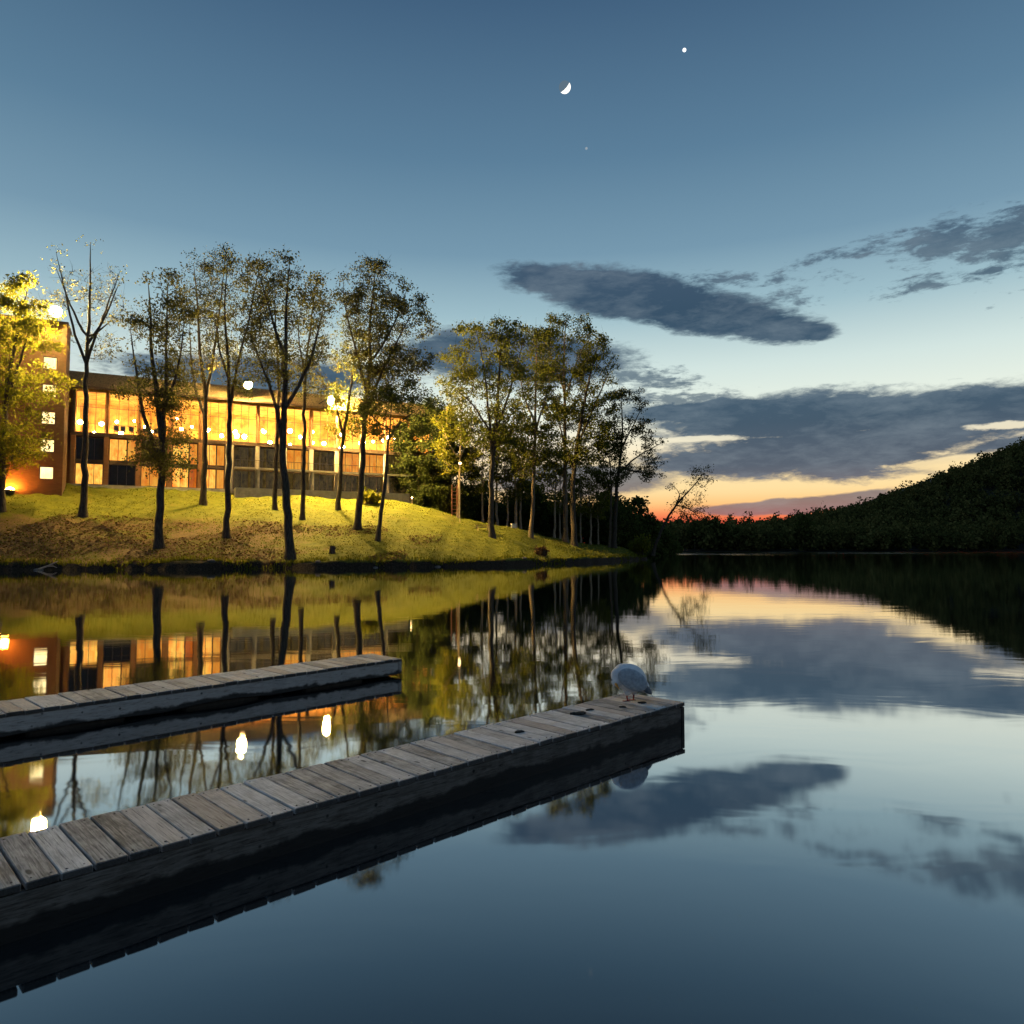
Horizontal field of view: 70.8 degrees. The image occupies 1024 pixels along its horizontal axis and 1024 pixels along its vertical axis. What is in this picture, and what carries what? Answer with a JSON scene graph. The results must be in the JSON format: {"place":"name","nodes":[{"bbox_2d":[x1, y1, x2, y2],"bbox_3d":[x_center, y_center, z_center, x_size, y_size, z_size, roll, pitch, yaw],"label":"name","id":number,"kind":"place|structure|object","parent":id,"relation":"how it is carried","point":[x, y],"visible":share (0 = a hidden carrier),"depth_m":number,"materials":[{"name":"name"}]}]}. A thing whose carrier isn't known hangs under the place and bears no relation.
{"place":"outdoors","nodes":[
{"label":"outdoors","id":0,"kind":"place"},
{"bbox_2d":[0,552,1023,1023],"bbox_3d":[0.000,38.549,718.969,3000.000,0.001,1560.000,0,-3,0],"label":"water","id":1,"kind":"structure","parent":0,"point":[812,812],"depth_m":5.30,"materials":[{"name":"blue liquid"}]},
{"bbox_2d":[0,654,401,737],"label":"wooden dock","id":2,"kind":"object","parent":1,"relation":"on","point":[45,713],"visible":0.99,"depth_m":8.07,"materials":[{"name":"wood"}]},
{"bbox_2d":[0,693,684,945],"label":"wooden dock","id":3,"kind":"object","parent":1,"relation":"on","point":[54,877],"visible":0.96,"depth_m":4.38,"materials":[{"name":"grey wood"}]},
{"bbox_2d":[611,664,652,701],"bbox_3d":[1.223,1.740,7.361,0.434,0.376,0.292,0,-3,0],"label":"bird","id":4,"kind":"object","parent":3,"relation":"on","point":[628,679],"visible":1,"depth_m":7.25},
{"bbox_2d":[0,483,1023,569],"bbox_3d":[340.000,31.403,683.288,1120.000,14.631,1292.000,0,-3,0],"label":"ground","id":5,"kind":"structure","parent":0,"point":[17,516],"depth_m":78.88,"materials":[{"name":"green plant"}]},
{"bbox_2d":[0,314,71,495],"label":"brick tower","id":6,"kind":"structure","parent":5,"relation":"on","point":[47,476],"depth_m":82.95,"materials":[{"name":"brown brick"}]},
{"bbox_2d":[39,466,53,478],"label":"window","id":7,"kind":"structure","parent":6,"relation":"in","point":[45,472],"depth_m":82.76,"materials":[{"name":"yellow glass"}]},
{"bbox_2d":[40,439,53,451],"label":"window","id":8,"kind":"structure","parent":6,"relation":"in","point":[52,446],"depth_m":83.05,"materials":[{"name":"yellow glass"}]},
{"bbox_2d":[41,411,54,423],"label":"window","id":9,"kind":"structure","parent":6,"relation":"in","point":[44,422],"depth_m":83.16,"materials":[{"name":"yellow glass"}]},
{"bbox_2d":[43,356,56,369],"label":"window","id":10,"kind":"structure","parent":6,"relation":"in","point":[52,361],"depth_m":83.46,"materials":[{"name":"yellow glass"}]},
{"bbox_2d":[0,270,82,512],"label":"tree","id":11,"kind":"object","parent":5,"relation":"on","point":[11,445],"visible":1,"depth_m":74.83,"materials":[{"name":"green plant"}]},
{"bbox_2d":[41,234,131,517],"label":"tree","id":12,"kind":"object","parent":5,"relation":"on","point":[83,508],"visible":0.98,"depth_m":76.67,"materials":[{"name":"brown plant"}]},
{"bbox_2d":[95,267,208,549],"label":"tree","id":13,"kind":"object","parent":5,"relation":"on","point":[152,449],"visible":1,"depth_m":67.91,"materials":[{"name":"green plant"}]},
{"bbox_2d":[176,242,252,505],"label":"tree","id":14,"kind":"object","parent":5,"relation":"on","point":[212,364],"visible":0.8,"depth_m":87.87,"materials":[{"name":"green plant"}]},
{"bbox_2d":[0,511,441,568],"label":"leaf litter","id":15,"kind":"object","parent":5,"relation":"on","point":[143,542],"visible":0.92,"depth_m":69.76,"materials":[{"name":"brown plant"}]},
{"bbox_2d":[204,252,283,538],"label":"tree","id":16,"kind":"object","parent":5,"relation":"on","point":[230,397],"visible":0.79,"depth_m":72.55,"materials":[{"name":"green plant"}]},
{"bbox_2d":[66,370,434,506],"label":"hall building","id":17,"kind":"structure","parent":5,"relation":"on","point":[252,469],"depth_m":98.47,"materials":[{"name":"brick"}]},
{"bbox_2d":[75,463,102,484],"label":"window","id":18,"kind":"structure","parent":17,"relation":"in","point":[95,471],"depth_m":89.58,"materials":[{"name":"orange glass"}]},
{"bbox_2d":[75,437,103,459],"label":"window","id":19,"kind":"structure","parent":17,"relation":"in","point":[96,445],"depth_m":89.75,"materials":[{"name":"black glass"}]},
{"bbox_2d":[75,390,105,432],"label":"window","id":20,"kind":"structure","parent":17,"relation":"in","point":[77,390],"depth_m":89.93,"materials":[{"name":"yellow metal"}]},
{"bbox_2d":[109,439,126,461],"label":"window","id":21,"kind":"structure","parent":17,"relation":"in","point":[117,447],"depth_m":90.99,"materials":[{"name":"orange glass"}]},
{"bbox_2d":[108,464,135,485],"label":"window","id":22,"kind":"structure","parent":17,"relation":"in","point":[124,475],"depth_m":91.07,"materials":[{"name":"black glass"}]},
{"bbox_2d":[109,393,137,434],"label":"window","id":23,"kind":"structure","parent":17,"relation":"in","point":[118,425],"depth_m":91.34,"materials":[{"name":"yellow metal"}]},
{"bbox_2d":[127,440,135,461],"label":"window","id":24,"kind":"structure","parent":17,"relation":"in","point":[130,446],"depth_m":91.65,"materials":[{"name":"orange glass"}]},
{"bbox_2d":[140,466,166,486],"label":"window","id":25,"kind":"structure","parent":17,"relation":"in","point":[151,481],"depth_m":92.42,"materials":[{"name":"orange glass"}]},
{"bbox_2d":[172,467,188,487],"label":"window","id":26,"kind":"structure","parent":17,"relation":"in","point":[183,483],"depth_m":94.10,"materials":[{"name":"orange glass"}]},
{"bbox_2d":[172,443,188,463],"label":"window","id":27,"kind":"structure","parent":17,"relation":"in","point":[186,448],"depth_m":94.36,"materials":[{"name":"orange glass"}]},
{"bbox_2d":[172,399,198,437],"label":"window","id":28,"kind":"structure","parent":17,"relation":"in","point":[182,399],"depth_m":94.93,"materials":[{"name":"yellow metal"}]},
{"bbox_2d":[188,468,196,487],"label":"window","id":29,"kind":"structure","parent":17,"relation":"in","point":[192,482],"depth_m":94.82,"materials":[{"name":"orange glass"}]},
{"bbox_2d":[189,443,197,464],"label":"window","id":30,"kind":"structure","parent":17,"relation":"in","point":[194,448],"depth_m":94.97,"materials":[{"name":"orange glass"}]},
{"bbox_2d":[202,445,216,465],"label":"window","id":31,"kind":"structure","parent":17,"relation":"in","point":[211,449],"depth_m":95.96,"materials":[{"name":"orange glass"}]},
{"bbox_2d":[206,469,215,488],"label":"window","id":32,"kind":"structure","parent":17,"relation":"in","point":[211,473],"depth_m":95.82,"materials":[{"name":"orange glass"}]},
{"bbox_2d":[202,401,226,440],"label":"window","id":33,"kind":"structure","parent":17,"relation":"in","point":[203,401],"depth_m":96.39,"materials":[{"name":"yellow metal"}]},
{"bbox_2d":[216,469,223,488],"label":"window","id":34,"kind":"structure","parent":17,"relation":"in","point":[219,472],"depth_m":96.29,"materials":[{"name":"orange glass"}]},
{"bbox_2d":[216,445,224,465],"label":"window","id":35,"kind":"structure","parent":17,"relation":"in","point":[220,454],"depth_m":96.48,"materials":[{"name":"orange glass"}]},
{"bbox_2d":[233,470,254,488],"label":"window","id":36,"kind":"structure","parent":17,"relation":"in","point":[241,479],"depth_m":97.66,"materials":[{"name":"black glass"}]},
{"bbox_2d":[233,446,254,466],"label":"window","id":37,"kind":"structure","parent":17,"relation":"in","point":[246,453],"depth_m":97.83,"materials":[{"name":"black glass"}]},
{"bbox_2d":[233,404,256,442],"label":"window","id":38,"kind":"structure","parent":17,"relation":"in","point":[248,434],"depth_m":97.98,"materials":[{"name":"yellow metal"}]},
{"bbox_2d":[259,406,275,443],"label":"window","id":39,"kind":"structure","parent":17,"relation":"in","point":[267,435],"depth_m":99.30,"materials":[{"name":"yellow metal"}]},
{"bbox_2d":[260,448,279,468],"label":"window","id":40,"kind":"structure","parent":17,"relation":"in","point":[266,454],"depth_m":99.17,"materials":[{"name":"black glass"}]},
{"bbox_2d":[260,471,281,488],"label":"window","id":41,"kind":"structure","parent":17,"relation":"in","point":[266,478],"depth_m":99.13,"materials":[{"name":"black glass"}]},
{"bbox_2d":[288,473,307,489],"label":"window","id":42,"kind":"structure","parent":17,"relation":"in","point":[294,478],"depth_m":100.81,"materials":[{"name":"black glass"}]},
{"bbox_2d":[287,449,308,469],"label":"window","id":43,"kind":"structure","parent":17,"relation":"in","point":[292,455],"depth_m":100.96,"materials":[{"name":"orange glass"}]},
{"bbox_2d":[286,408,309,445],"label":"window","id":44,"kind":"structure","parent":17,"relation":"in","point":[287,408],"depth_m":101.19,"materials":[{"name":"yellow metal"}]},
{"bbox_2d":[313,451,333,470],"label":"window","id":45,"kind":"structure","parent":17,"relation":"in","point":[321,457],"depth_m":102.65,"materials":[{"name":"black glass"}]},
{"bbox_2d":[314,474,333,490],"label":"window","id":46,"kind":"structure","parent":17,"relation":"in","point":[323,482],"depth_m":102.55,"materials":[{"name":"black glass"}]},
{"bbox_2d":[312,410,335,447],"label":"window","id":47,"kind":"structure","parent":17,"relation":"in","point":[313,410],"depth_m":102.89,"materials":[{"name":"yellow metal"}]},
{"bbox_2d":[339,452,358,471],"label":"window","id":48,"kind":"structure","parent":17,"relation":"in","point":[348,458],"depth_m":104.44,"materials":[{"name":"orange glass"}]},
{"bbox_2d":[342,475,357,491],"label":"window","id":49,"kind":"structure","parent":17,"relation":"in","point":[350,483],"depth_m":104.24,"materials":[{"name":"black glass"}]},
{"bbox_2d":[364,454,382,473],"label":"window","id":50,"kind":"structure","parent":17,"relation":"in","point":[371,460],"depth_m":106.04,"materials":[{"name":"orange glass"}]},
{"bbox_2d":[365,476,382,492],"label":"window","id":51,"kind":"structure","parent":17,"relation":"in","point":[371,482],"depth_m":105.91,"materials":[{"name":"black glass"}]},
{"bbox_2d":[387,455,401,473],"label":"window","id":52,"kind":"structure","parent":17,"relation":"in","point":[391,459],"depth_m":107.29,"materials":[{"name":"black glass"}]},
{"bbox_2d":[389,477,405,492],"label":"window","id":53,"kind":"structure","parent":17,"relation":"in","point":[391,490],"depth_m":107.13,"materials":[{"name":"black glass"}]},
{"bbox_2d":[254,273,301,509],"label":"tree","id":54,"kind":"object","parent":5,"relation":"on","point":[274,499],"visible":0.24,"depth_m":87.46,"materials":[{"name":"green plant"}]},
{"bbox_2d":[236,244,341,559],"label":"tree","id":55,"kind":"object","parent":5,"relation":"on","point":[290,553],"visible":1,"depth_m":69.05,"materials":[{"name":"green plant"}]},
{"bbox_2d":[287,271,342,519],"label":"tree","id":56,"kind":"object","parent":5,"relation":"on","point":[303,487],"visible":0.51,"depth_m":86.04,"materials":[{"name":"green plant"}]},
{"bbox_2d":[319,313,376,509],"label":"tree","id":57,"kind":"object","parent":5,"relation":"on","point":[336,397],"visible":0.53,"depth_m":93.26,"materials":[{"name":"green plant"}]},
{"bbox_2d":[362,486,385,503],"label":"shrub","id":58,"kind":"object","parent":5,"relation":"on","point":[371,497],"visible":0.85,"depth_m":98.41,"materials":[{"name":"green plant"}]},
{"bbox_2d":[324,252,445,529],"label":"tree","id":59,"kind":"object","parent":5,"relation":"on","point":[373,372],"visible":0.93,"depth_m":81.69,"materials":[{"name":"green plant"}]},
{"bbox_2d":[342,377,449,540],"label":"tree","id":60,"kind":"object","parent":5,"relation":"on","point":[384,393],"visible":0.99,"depth_m":77.73,"materials":[{"name":"green plant"}]},
{"bbox_2d":[383,421,428,502],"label":"evergreen tree","id":61,"kind":"object","parent":5,"relation":"on","point":[399,443],"visible":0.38,"depth_m":107.17,"materials":[{"name":"green plant"}]},
{"bbox_2d":[394,397,472,512],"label":"evergreen tree","id":62,"kind":"object","parent":5,"relation":"on","point":[425,464],"visible":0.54,"depth_m":106.10,"materials":[{"name":"green plant"}]},
{"bbox_2d":[424,436,483,518],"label":"evergreen tree","id":63,"kind":"object","parent":5,"relation":"on","point":[468,501],"visible":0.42,"depth_m":107.17,"materials":[{"name":"green plant"}]},
{"bbox_2d":[451,484,457,515],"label":"ladder frame","id":64,"kind":"object","parent":5,"relation":"on","point":[452,498],"visible":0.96,"depth_m":100.14,"materials":[{"name":"brown wood"}]},
{"bbox_2d":[425,386,487,517],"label":"slender tree","id":65,"kind":"object","parent":5,"relation":"on","point":[447,429],"visible":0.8,"depth_m":100.04,"materials":[{"name":"green plant"}]},
{"bbox_2d":[463,434,498,521],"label":"slender tree","id":66,"kind":"object","parent":5,"relation":"on","point":[482,488],"visible":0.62,"depth_m":107.96,"materials":[{"name":"green plant"}]},
{"bbox_2d":[465,484,501,523],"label":"woodland tree","id":67,"kind":"object","parent":5,"relation":"on","point":[485,502],"visible":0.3,"depth_m":134.55,"materials":[{"name":"green plant"}]},
{"bbox_2d":[433,308,541,538],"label":"tree","id":68,"kind":"object","parent":5,"relation":"on","point":[496,416],"visible":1,"depth_m":92.00,"materials":[{"name":"green plant"}]},
{"bbox_2d":[474,402,520,525],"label":"slender tree","id":69,"kind":"object","parent":5,"relation":"on","point":[498,476],"visible":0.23,"depth_m":109.92,"materials":[{"name":"green plant"}]},
{"bbox_2d":[486,448,526,526],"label":"slender tree","id":70,"kind":"object","parent":5,"relation":"on","point":[503,457],"visible":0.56,"depth_m":110.03,"materials":[{"name":"green plant"}]},
{"bbox_2d":[483,492,535,526],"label":"woodland tree","id":71,"kind":"object","parent":5,"relation":"on","point":[502,522],"visible":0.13,"depth_m":134.91,"materials":[{"name":"green plant"}]},
{"bbox_2d":[489,398,539,528],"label":"slender tree","id":72,"kind":"object","parent":5,"relation":"on","point":[514,481],"visible":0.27,"depth_m":109.84,"materials":[{"name":"green plant"}]},
{"bbox_2d":[503,445,542,528],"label":"slender tree","id":73,"kind":"object","parent":5,"relation":"on","point":[527,495],"visible":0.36,"depth_m":111.61,"materials":[{"name":"green plant"}]},
{"bbox_2d":[498,479,556,536],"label":"woodland tree","id":74,"kind":"object","parent":5,"relation":"on","point":[541,510],"visible":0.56,"depth_m":128.46,"materials":[{"name":"green plant"}]},
{"bbox_2d":[505,322,577,538],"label":"tree","id":75,"kind":"object","parent":5,"relation":"on","point":[549,371],"visible":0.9,"depth_m":102.14,"materials":[{"name":"green plant"}]},
{"bbox_2d":[534,545,550,556],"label":"shrub","id":76,"kind":"object","parent":5,"relation":"on","point":[541,551],"visible":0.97,"depth_m":87.47,"materials":[{"name":"brown plant"}]},
{"bbox_2d":[531,430,571,537],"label":"slender tree","id":77,"kind":"object","parent":5,"relation":"on","point":[559,495],"visible":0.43,"depth_m":115.99,"materials":[{"name":"green plant"}]},
{"bbox_2d":[543,462,576,538],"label":"slender tree","id":78,"kind":"object","parent":5,"relation":"on","point":[559,509],"visible":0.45,"depth_m":120.00,"materials":[{"name":"green plant"}]},
{"bbox_2d":[543,492,587,542],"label":"woodland tree","id":79,"kind":"object","parent":5,"relation":"on","point":[550,518],"visible":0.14,"depth_m":135.24,"materials":[{"name":"green plant"}]},
{"bbox_2d":[533,312,606,542],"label":"tree","id":80,"kind":"object","parent":5,"relation":"on","point":[565,426],"visible":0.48,"depth_m":111.68,"materials":[{"name":"green plant"}]},
{"bbox_2d":[566,461,598,542],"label":"slender tree","id":81,"kind":"object","parent":5,"relation":"on","point":[579,494],"visible":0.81,"depth_m":120.85,"materials":[{"name":"green plant"}]},
{"bbox_2d":[569,461,609,544],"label":"slender tree","id":82,"kind":"object","parent":5,"relation":"on","point":[596,477],"visible":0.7,"depth_m":121.95,"materials":[{"name":"green plant"}]},
{"bbox_2d":[554,330,625,546],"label":"tree","id":83,"kind":"object","parent":5,"relation":"on","point":[578,447],"visible":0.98,"depth_m":108.20,"materials":[{"name":"green plant"}]},
{"bbox_2d":[561,499,624,544],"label":"woodland tree","id":84,"kind":"object","parent":5,"relation":"on","point":[585,530],"visible":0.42,"depth_m":131.56,"materials":[{"name":"green plant"}]},
{"bbox_2d":[586,469,613,544],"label":"slender tree","id":85,"kind":"object","parent":5,"relation":"on","point":[606,500],"visible":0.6,"depth_m":123.68,"materials":[{"name":"green plant"}]},
{"bbox_2d":[585,492,631,546],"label":"woodland tree","id":86,"kind":"object","parent":5,"relation":"on","point":[604,526],"visible":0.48,"depth_m":129.92,"materials":[{"name":"green plant"}]},
{"bbox_2d":[587,436,633,547],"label":"tree","id":87,"kind":"object","parent":5,"relation":"on","point":[605,477],"visible":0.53,"depth_m":119.79,"materials":[{"name":"green plant"}]},
{"bbox_2d":[583,491,639,547],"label":"woodland tree","id":88,"kind":"object","parent":5,"relation":"on","point":[625,539],"visible":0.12,"depth_m":138.14,"materials":[{"name":"green plant"}]},
{"bbox_2d":[591,386,668,547],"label":"tree","id":89,"kind":"object","parent":5,"relation":"on","point":[622,392],"visible":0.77,"depth_m":119.48,"materials":[{"name":"green plant"}]},
{"bbox_2d":[619,512,651,542],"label":"woodland tree","id":90,"kind":"object","parent":5,"relation":"on","point":[637,531],"visible":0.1,"depth_m":147.35,"materials":[{"name":"green plant"}]},
{"bbox_2d":[628,533,653,554],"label":"shrub","id":91,"kind":"object","parent":5,"relation":"on","point":[638,546],"visible":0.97,"depth_m":122.75,"materials":[{"name":"green plant"}]},
{"bbox_2d":[621,495,664,551],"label":"woodland tree","id":92,"kind":"object","parent":5,"relation":"on","point":[649,521],"visible":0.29,"depth_m":156.13,"materials":[{"name":"green plant"}]},
{"bbox_2d":[643,530,668,555],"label":"woodland tree","id":93,"kind":"object","parent":5,"relation":"on","point":[660,551],"visible":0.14,"depth_m":183.39,"materials":[{"name":"green plant"}]},
{"bbox_2d":[657,522,678,554],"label":"woodland tree","id":94,"kind":"object","parent":5,"relation":"on","point":[667,540],"visible":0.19,"depth_m":218.65,"materials":[{"name":"green plant"}]},
{"bbox_2d":[651,464,717,555],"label":"tree","id":95,"kind":"object","parent":5,"relation":"on","point":[676,506],"visible":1,"depth_m":123.82,"materials":[{"name":"green plant"}]},
{"bbox_2d":[697,515,713,550],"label":"tree","id":96,"kind":"object","parent":5,"relation":"on","point":[708,523],"visible":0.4,"depth_m":406.41,"materials":[{"name":"green plant"}]},
{"bbox_2d":[709,515,726,550],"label":"tree","id":97,"kind":"object","parent":5,"relation":"on","point":[720,525],"visible":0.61,"depth_m":406.11,"materials":[{"name":"green plant"}]},
{"bbox_2d":[666,522,901,550],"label":"woodland","id":98,"kind":"object","parent":5,"relation":"on","point":[848,533],"visible":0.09,"depth_m":414.98,"materials":[{"name":"green plant"}]},
{"bbox_2d":[793,512,815,550],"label":"tree","id":99,"kind":"object","parent":5,"relation":"on","point":[802,523],"visible":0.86,"depth_m":406.32,"materials":[{"name":"green plant"}]},
{"bbox_2d":[0,0,1023,523],"label":"sky","id":100,"kind":"structure","parent":0,"point":[798,228],"materials":[{"name":"blue"}]},
{"bbox_2d":[559,80,570,93],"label":"moon","id":101,"kind":"object","parent":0,"point":[564,86],"visible":1,"depth_m":6162.00,"materials":[{"name":"white"}]},
{"bbox_2d":[684,462,1023,549],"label":"hill","id":102,"kind":"structure","parent":0,"point":[1017,510],"depth_m":482.62,"materials":[{"name":"green plant"}]},
{"bbox_2d":[651,436,1023,550],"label":"forest","id":103,"kind":"object","parent":102,"relation":"on","point":[929,526],"visible":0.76,"depth_m":470.86,"materials":[{"name":"green plant"}]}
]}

